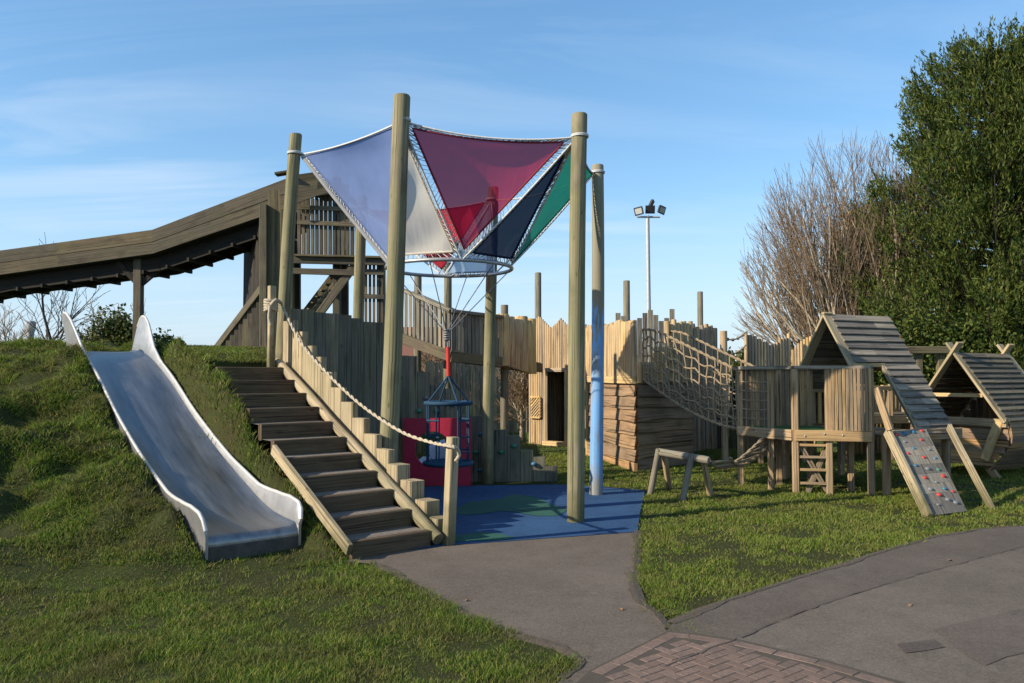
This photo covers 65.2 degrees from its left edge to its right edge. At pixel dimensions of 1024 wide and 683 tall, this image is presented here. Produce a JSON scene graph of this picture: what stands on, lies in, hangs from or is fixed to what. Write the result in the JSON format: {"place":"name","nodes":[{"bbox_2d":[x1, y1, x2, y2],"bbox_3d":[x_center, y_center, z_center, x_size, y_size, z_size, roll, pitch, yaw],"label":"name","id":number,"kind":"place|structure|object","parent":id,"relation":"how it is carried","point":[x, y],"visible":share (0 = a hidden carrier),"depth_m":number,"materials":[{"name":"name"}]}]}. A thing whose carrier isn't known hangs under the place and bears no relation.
{"place":"outdoors","nodes":[
{"label":"outdoors","id":0,"kind":"place"},
{"bbox_2d":[25,321,35,338],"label":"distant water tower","id":1,"kind":"structure","parent":0,"point":[28,325],"depth_m":149.55,"materials":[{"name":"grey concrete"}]},
{"bbox_2d":[413,342,443,384],"bbox_3d":[-2.497,1.238,26.363,1.878,2.937,2.301,-1,-2,13],"label":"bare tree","id":2,"kind":"object","parent":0,"point":[430,358],"visible":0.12,"depth_m":26.06,"materials":[{"name":"brown plant"}]},
{"bbox_2d":[461,368,479,415],"bbox_3d":[-1.518,1.552,25.494,2.320,2.248,2.028,-1,-2,14],"label":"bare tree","id":3,"kind":"object","parent":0,"point":[470,388],"visible":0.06,"depth_m":25.29,"materials":[{"name":"brown plant"}]},
{"bbox_2d":[347,532,666,682],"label":"asphalt path","id":4,"kind":"structure","parent":0,"point":[572,592],"depth_m":6.07,"materials":[{"name":"grey asphalt"}]},
{"bbox_2d":[0,334,1023,682],"bbox_3d":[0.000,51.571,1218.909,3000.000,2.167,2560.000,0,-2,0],"label":"ground","id":5,"kind":"structure","parent":0,"point":[172,516],"depth_m":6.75,"materials":[{"name":"green plant"}]},
{"bbox_2d":[0,301,52,341],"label":"bare tree","id":6,"kind":"object","parent":5,"relation":"on","point":[7,328],"visible":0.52,"depth_m":36.13,"materials":[{"name":"brown plant"}]},
{"bbox_2d":[0,232,117,341],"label":"bare tree","id":7,"kind":"object","parent":5,"relation":"on","point":[48,334],"visible":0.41,"depth_m":34.14,"materials":[{"name":"brown plant"}]},
{"bbox_2d":[79,298,145,340],"bbox_3d":[-16.337,0.527,32.512,2.505,4.887,3.381,-2,-3,38],"label":"bare tree","id":8,"kind":"object","parent":5,"relation":"on","point":[101,316],"visible":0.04,"depth_m":32.16,"materials":[{"name":"brown plant"}]},
{"bbox_2d":[77,302,155,346],"bbox_3d":[-15.481,0.686,31.062,3.842,4.468,2.979,0,-2,0],"label":"evergreen shrub","id":9,"kind":"object","parent":5,"relation":"on","point":[116,330],"visible":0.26,"depth_m":30.49,"materials":[{"name":"green plant"}]},
{"bbox_2d":[153,327,175,344],"bbox_3d":[-14.020,1.189,31.551,2.229,3.499,2.154,0,-2,0],"label":"evergreen shrub","id":10,"kind":"object","parent":5,"relation":"on","point":[167,338],"visible":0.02,"depth_m":31.54,"materials":[{"name":"green plant"}]},
{"bbox_2d":[62,312,302,560],"bbox_3d":[-4.024,0.769,9.147,1.039,2.500,5.637,2,-3,-40],"label":"metal slide","id":11,"kind":"object","parent":5,"relation":"on","point":[231,507],"visible":0.94,"depth_m":8.42,"materials":[{"name":"metal"}]},
{"bbox_2d":[267,286,275,366],"bbox_3d":[-3.056,0.008,10.159,0.085,1.431,0.085,2,-3,-40],"label":"rope post","id":12,"kind":"object","parent":5,"relation":"on","point":[271,340],"visible":0.65,"depth_m":10.13,"materials":[{"name":"brown wood"}]},
{"bbox_2d":[263,298,460,461],"bbox_3d":[-1.798,0.292,8.843,0.276,1.782,3.822,2,-3,-43],"label":"hand rope","id":13,"kind":"object","parent":12,"relation":"attached to","point":[269,305],"visible":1,"depth_m":9.24,"materials":[{"name":"beige fabric"}]},
{"bbox_2d":[275,133,301,366],"bbox_3d":[-2.955,-1.090,10.549,0.326,3.331,0.184,0,-2,0],"label":"timber pole","id":14,"kind":"object","parent":5,"relation":"on","point":[288,233],"visible":0.81,"depth_m":10.49,"materials":[{"name":"brown wood"}]},
{"bbox_2d":[215,170,385,346],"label":"slide tower","id":15,"kind":"structure","parent":5,"relation":"on","point":[247,326],"depth_m":20.11,"materials":[{"name":"brown wood"}]},
{"bbox_2d":[0,179,310,340],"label":"covered slide","id":16,"kind":"object","parent":15,"relation":"attached to","point":[209,237],"visible":0.89,"depth_m":21.51,"materials":[{"name":"brown wood"}]},
{"bbox_2d":[214,358,443,558],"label":"garden stairs","id":17,"kind":"structure","parent":5,"relation":"on","point":[357,513],"depth_m":8.12,"materials":[{"name":"brown wood"}]},
{"bbox_2d":[353,219,365,318],"bbox_3d":[-2.356,-0.170,12.311,0.216,4.170,0.184,0,-2,0],"label":"timber pole","id":18,"kind":"object","parent":5,"relation":"on","point":[359,277],"visible":0.29,"depth_m":12.28,"materials":[{"name":"brown wood"}]},
{"bbox_2d":[283,320,442,541],"bbox_3d":[-1.804,0.880,9.047,0.170,2.399,3.590,2,-3,-40],"label":"stepped palisade","id":19,"kind":"object","parent":5,"relation":"on","point":[321,385],"visible":0.33,"depth_m":9.04,"materials":[{"name":"brown wood"}]},
{"bbox_2d":[380,93,409,462],"bbox_3d":[-1.313,-0.358,8.827,0.358,4.764,0.223,0,-2,0],"label":"timber pole","id":20,"kind":"object","parent":5,"relation":"on","point":[392,360],"visible":0.81,"depth_m":8.76,"materials":[{"name":"brown wood"}]},
{"bbox_2d":[287,117,604,277],"bbox_3d":[-0.903,-1.692,10.509,4.110,1.646,3.527,0,-2,12],"label":"sail canopy","id":21,"kind":"object","parent":20,"relation":"attached to","point":[480,183],"visible":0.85,"depth_m":9.41,"materials":[{"name":"multicoloured fabric"}]},
{"bbox_2d":[404,262,507,467],"bbox_3d":[-0.800,0.315,10.196,1.536,2.510,1.569,0,-2,0],"label":"basket swing","id":22,"kind":"object","parent":21,"relation":"hanging from","point":[438,463],"visible":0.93,"depth_m":10.12,"materials":[{"name":"metal"}]},
{"bbox_2d":[291,308,556,481],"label":"stockade wall","id":23,"kind":"structure","parent":5,"relation":"on","point":[350,348],"depth_m":11.70,"materials":[{"name":"brown wood"}]},
{"bbox_2d":[419,439,445,462],"bbox_3d":[-1.215,1.834,12.534,0.568,0.585,0.600,0,-2,0],"label":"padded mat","id":24,"kind":"object","parent":5,"relation":"on","point":[432,450],"visible":0.31,"depth_m":12.54,"materials":[{"name":"blue plastic"}]},
{"bbox_2d":[403,418,470,485],"bbox_3d":[-1.076,1.584,11.494,0.982,0.967,0.040,0,-2,0],"label":"crawl panel","id":25,"kind":"object","parent":5,"relation":"on","point":[430,476],"visible":0.57,"depth_m":11.48,"materials":[{"name":"red plastic"}]},
{"bbox_2d":[402,327,479,405],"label":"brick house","id":26,"kind":"structure","parent":5,"relation":"on","point":[407,351],"depth_m":42.39,"materials":[{"name":"brick"}]},
{"bbox_2d":[442,437,459,545],"bbox_3d":[-0.581,1.461,7.555,0.129,1.118,0.123,2,-3,-40],"label":"rope post","id":27,"kind":"object","parent":5,"relation":"on","point":[450,500],"visible":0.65,"depth_m":7.52,"materials":[{"name":"brown wood"}]},
{"bbox_2d":[402,262,542,452],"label":"raised walkway","id":28,"kind":"structure","parent":5,"relation":"on","point":[515,343],"depth_m":15.22,"materials":[{"name":"brown wood"}]},
{"bbox_2d":[425,361,528,434],"bbox_3d":[-0.769,1.532,21.978,3.280,1.978,0.103,1,-3,-18],"label":"fence","id":29,"kind":"object","parent":5,"relation":"on","point":[460,373],"visible":0.2,"depth_m":21.87,"materials":[{"name":"beige wood"}]},
{"bbox_2d":[373,563,584,678],"bbox_3d":[-0.332,1.829,5.547,0.322,0.010,2.965,1,-3,-30],"label":"soil edge","id":30,"kind":"object","parent":5,"relation":"on","point":[554,645],"visible":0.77,"depth_m":4.81,"materials":[{"name":"brown soil"}]},
{"bbox_2d":[482,215,497,483],"bbox_3d":[-0.330,-0.092,12.019,0.251,4.491,0.180,1,-3,-20],"label":"timber pole","id":31,"kind":"object","parent":5,"relation":"on","point":[488,396],"visible":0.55,"depth_m":11.92,"materials":[{"name":"brown wood"}]},
{"bbox_2d":[494,368,528,440],"bbox_3d":[0.122,1.345,19.643,1.356,2.170,1.759,-1,-3,17],"label":"bare tree","id":32,"kind":"object","parent":5,"relation":"on","point":[519,391],"visible":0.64,"depth_m":19.44,"materials":[{"name":"brown plant"}]},
{"bbox_2d":[409,484,644,549],"bbox_3d":[0.053,2.000,9.743,4.167,0.001,4.164,1,-3,-17],"label":"safety surface","id":33,"kind":"object","parent":5,"relation":"on","point":[610,510],"visible":0.52,"depth_m":9.07,"materials":[{"name":"blue rubber"}]},
{"bbox_2d":[455,532,513,541],"bbox_3d":[-0.290,1.918,7.888,0.602,0.001,0.435,1,-2,-12],"label":"safety surface","id":34,"kind":"object","parent":33,"relation":"on","point":[478,536],"visible":0.95,"depth_m":7.87,"materials":[{"name":"green rubber"}]},
{"bbox_2d":[456,494,566,515],"bbox_3d":[-0.033,2.000,9.841,1.377,0.001,1.649,0,-2,0],"label":"safety surface","id":35,"kind":"object","parent":33,"relation":"on","point":[486,506],"visible":0.94,"depth_m":9.66,"materials":[{"name":"green rubber"}]},
{"bbox_2d":[502,504,543,511],"bbox_3d":[0.165,1.986,9.581,0.491,0.001,0.400,-2,-3,45],"label":"safety surface","id":36,"kind":"object","parent":35,"relation":"on","point":[526,507],"visible":1,"depth_m":9.57,"materials":[{"name":"teal rubber"}]},
{"bbox_2d":[535,272,540,318],"bbox_3d":[0.637,0.389,19.501,0.170,4.155,0.179,0,-2,0],"label":"timber post","id":37,"kind":"object","parent":5,"relation":"on","point":[537,294],"visible":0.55,"depth_m":19.50,"materials":[{"name":"brown wood"}]},
{"bbox_2d":[529,316,586,447],"bbox_3d":[1.404,0.898,18.625,1.789,2.964,1.507,-2,-3,41],"label":"fort gatehouse","id":38,"kind":"object","parent":5,"relation":"on","point":[548,405],"visible":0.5,"depth_m":18.49,"materials":[{"name":"brown wood"}]},
{"bbox_2d":[567,112,586,522],"bbox_3d":[0.718,-0.258,8.802,0.240,4.554,0.197,0,-2,0],"label":"timber pole","id":39,"kind":"object","parent":5,"relation":"on","point":[576,415],"visible":0.92,"depth_m":8.72,"materials":[{"name":"brown wood"}]},
{"bbox_2d":[590,164,603,494],"bbox_3d":[1.141,-0.147,10.775,0.212,4.498,0.182,0,-2,0],"label":"timber pole","id":40,"kind":"object","parent":5,"relation":"on","point":[597,416],"visible":0.88,"depth_m":10.71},
{"bbox_2d":[623,280,629,319],"bbox_3d":[2.845,0.482,19.797,0.170,3.994,0.178,0,-2,0],"label":"timber post","id":41,"kind":"object","parent":5,"relation":"on","point":[626,298],"visible":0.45,"depth_m":19.80,"materials":[{"name":"brown wood"}]},
{"bbox_2d":[628,530,670,627],"bbox_3d":[1.051,1.874,6.633,0.252,0.010,3.196,0,-2,6],"label":"soil edge","id":42,"kind":"object","parent":5,"relation":"on","point":[636,593],"visible":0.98,"depth_m":5.94,"materials":[{"name":"brown soil"}]},
{"bbox_2d":[633,199,665,312],"bbox_3d":[6.618,-1.845,38.049,1.451,10.072,0.799,1,-3,-24],"label":"floodlight mast","id":43,"kind":"object","parent":5,"relation":"on","point":[650,208],"visible":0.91,"depth_m":38.14,"materials":[{"name":"grey metal"}]},
{"bbox_2d":[585,309,717,471],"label":"fort keep","id":44,"kind":"structure","parent":5,"relation":"on","point":[643,420],"depth_m":14.10,"materials":[{"name":"brown wood"}]},
{"bbox_2d":[642,328,752,429],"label":"net bridge","id":45,"kind":"structure","parent":44,"relation":"attached to","point":[688,407],"depth_m":12.76,"materials":[{"name":"fabric"}]},
{"bbox_2d":[646,616,707,634],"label":"grass tufts","id":46,"kind":"object","parent":5,"relation":"on","point":[678,625],"visible":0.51,"depth_m":5.04,"materials":[{"name":"green plant"}]},
{"bbox_2d":[647,448,713,500],"bbox_3d":[2.268,1.775,10.661,0.718,0.706,1.064,2,-3,-38],"label":"log trestle","id":47,"kind":"object","parent":5,"relation":"on","point":[689,458],"visible":0.84,"depth_m":10.49,"materials":[{"name":"brown wood"}]},
{"bbox_2d":[709,436,777,469],"bbox_3d":[3.198,1.483,10.911,1.986,0.472,0.255,2,-3,-40],"label":"rope ladder","id":48,"kind":"object","parent":47,"relation":"attached to","point":[731,462],"visible":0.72,"depth_m":10.95,"materials":[{"name":"beige fabric"}]},
{"bbox_2d":[642,350,743,366],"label":"hedge","id":49,"kind":"object","parent":5,"relation":"on","point":[742,351],"depth_m":46.31,"materials":[{"name":"green plant"}]},
{"bbox_2d":[697,291,702,326],"bbox_3d":[4.834,0.612,20.492,0.150,3.792,0.158,0,-2,0],"label":"timber post","id":50,"kind":"object","parent":5,"relation":"on","point":[699,307],"visible":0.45,"depth_m":20.50,"materials":[{"name":"brown wood"}]},
{"bbox_2d":[400,432,1023,477],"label":"grass","id":51,"kind":"structure","parent":5,"relation":"on","point":[712,459],"depth_m":14.04,"materials":[{"name":"green plant"}]},
{"bbox_2d":[720,331,728,459],"bbox_3d":[3.865,1.034,14.569,0.124,2.453,0.130,0,-2,0],"label":"timber post","id":52,"kind":"object","parent":5,"relation":"on","point":[724,430],"visible":0.49,"depth_m":14.52,"materials":[{"name":"brown wood"}]},
{"bbox_2d":[727,332,745,340],"bbox_3d":[4.186,-0.103,14.994,0.065,0.220,1.078,-2,-3,37],"label":"knotted rope","id":53,"kind":"object","parent":52,"relation":"attached to","point":[736,338],"visible":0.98,"depth_m":15.05,"materials":[{"name":"beige fabric"}]},
{"bbox_2d":[727,345,745,355],"bbox_3d":[4.183,0.157,14.983,0.065,0.239,1.077,-2,-3,37],"label":"knotted rope","id":54,"kind":"object","parent":52,"relation":"attached to","point":[737,351],"visible":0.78,"depth_m":15.06,"materials":[{"name":"beige fabric"}]},
{"bbox_2d":[716,406,736,449],"bbox_3d":[4.572,1.848,17.186,1.461,0.946,0.082,-1,-3,20],"label":"jagged palisade","id":55,"kind":"object","parent":5,"relation":"on","point":[732,438],"visible":0.12,"depth_m":17.12,"materials":[{"name":"brown wood"}]},
{"bbox_2d":[576,631,904,682],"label":"block paving","id":56,"kind":"structure","parent":5,"relation":"on","point":[769,663],"depth_m":4.36,"materials":[{"name":"brick"}]},
{"bbox_2d":[719,346,791,414],"bbox_3d":[6.718,1.336,21.560,6.721,2.423,2.758,0,-2,0],"label":"evergreen shrub","id":57,"kind":"object","parent":5,"relation":"on","point":[738,363],"visible":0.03,"depth_m":21.32,"materials":[{"name":"green plant"}]},
{"bbox_2d":[744,331,791,457],"bbox_3d":[5.018,1.035,15.669,1.102,2.444,0.074,1,-3,-21],"label":"jagged palisade","id":58,"kind":"object","parent":5,"relation":"on","point":[758,352],"visible":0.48,"depth_m":15.65,"materials":[{"name":"brown wood"}]},
{"bbox_2d":[541,448,1023,620],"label":"grass","id":59,"kind":"structure","parent":5,"relation":"on","point":[779,518],"depth_m":8.98,"materials":[{"name":"green plant"}]},
{"bbox_2d":[791,335,816,454],"bbox_3d":[5.862,1.075,16.067,0.456,2.396,0.056,-1,-3,26],"label":"jagged palisade","id":60,"kind":"object","parent":5,"relation":"on","point":[798,352],"visible":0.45,"depth_m":16.11,"materials":[{"name":"brown wood"}]},
{"bbox_2d":[737,365,875,494],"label":"play deck","id":61,"kind":"structure","parent":5,"relation":"on","point":[774,402],"depth_m":10.81,"materials":[{"name":"wood"}]},
{"bbox_2d":[731,128,965,365],"bbox_3d":[10.489,-2.005,25.097,7.128,9.507,5.800,0,-2,0],"label":"bare multi stem tree","id":62,"kind":"object","parent":5,"relation":"on","point":[803,306],"visible":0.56,"depth_m":24.20,"materials":[{"name":"brown plant"}]},
{"bbox_2d":[807,192,905,312],"bbox_3d":[12.253,-1.240,27.613,4.828,8.198,4.834,0,-2,0],"label":"conifer tree","id":63,"kind":"object","parent":5,"relation":"on","point":[854,237],"visible":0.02,"depth_m":27.34,"materials":[{"name":"green plant"}]},
{"bbox_2d":[744,386,976,462],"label":"back walkway","id":64,"kind":"structure","parent":5,"relation":"on","point":[899,418],"depth_m":14.92,"materials":[{"name":"brown wood"}]},
{"bbox_2d":[853,383,911,453],"bbox_3d":[7.424,1.559,16.247,1.933,1.444,0.098,1,-3,-18],"label":"jagged palisade","id":65,"kind":"object","parent":5,"relation":"on","point":[858,447],"visible":0.12,"depth_m":16.21,"materials":[{"name":"brown wood"}]},
{"bbox_2d":[782,312,995,517],"bbox_3d":[5.251,0.842,11.020,1.858,2.578,3.813,0,-2,-10],"label":"frame playhouse","id":66,"kind":"object","parent":5,"relation":"on","point":[854,340],"visible":0.92,"depth_m":11.10,"materials":[{"name":"brown wood"}]},
{"bbox_2d":[907,346,949,397],"bbox_3d":[7.846,1.188,15.118,0.850,2.192,0.210,0,-2,0],"label":"timber pergola","id":67,"kind":"object","parent":5,"relation":"on","point":[918,352],"visible":0.36,"depth_m":15.06,"materials":[{"name":"brown wood"}]},
{"bbox_2d":[835,14,1023,406],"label":"conifer tree","id":68,"kind":"object","parent":5,"relation":"on","point":[975,201],"visible":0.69,"depth_m":21.56,"materials":[{"name":"green plant"}]},
{"bbox_2d":[846,293,1023,401],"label":"evergreen shrub","id":69,"kind":"object","parent":5,"relation":"on","point":[929,336],"visible":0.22,"depth_m":19.65,"materials":[{"name":"green plant"}]},
{"bbox_2d":[909,342,1023,477],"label":"cabin hut","id":70,"kind":"object","parent":5,"relation":"on","point":[990,422],"visible":0.84,"depth_m":12.69,"materials":[{"name":"brown wood"}]},
{"bbox_2d":[0,0,1023,360],"label":"sky","id":71,"kind":"structure","parent":0,"point":[117,116],"materials":[{"name":"blue"}]},
{"bbox_2d":[667,526,1023,638],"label":"park road","id":72,"kind":"structure","parent":0,"point":[740,617],"depth_m":6.22,"materials":[{"name":"grey asphalt"}]},
{"bbox_2d":[667,525,1019,623],"bbox_3d":[3.115,1.886,6.925,5.506,0.010,0.342,2,-3,-38],"label":"soil edge","id":73,"kind":"object","parent":72,"relation":"on","point":[699,611],"visible":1,"depth_m":6.27,"materials":[{"name":"brown soil"}]},
{"bbox_2d":[738,547,1023,682],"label":"road resurfacing","id":74,"kind":"structure","parent":72,"relation":"on","point":[869,630],"depth_m":5.13,"materials":[{"name":"grey asphalt"}]},
{"bbox_2d":[664,545,1023,665],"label":"road seam","id":75,"kind":"object","parent":74,"relation":"on","point":[707,648],"visible":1,"depth_m":5.35,"materials":[{"name":"concrete"}]},
{"bbox_2d":[897,639,944,652],"bbox_3d":[2.394,1.785,4.692,0.357,0.001,0.139,1,-3,-19],"label":"road patch","id":76,"kind":"object","parent":74,"relation":"on","point":[916,646],"visible":1,"depth_m":4.70,"materials":[{"name":"grey asphalt"}]},
{"bbox_2d":[933,608,1023,664],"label":"road patch","id":77,"kind":"object","parent":74,"relation":"on","point":[987,640],"visible":1,"depth_m":4.86,"materials":[{"name":"grey asphalt"}]}
]}

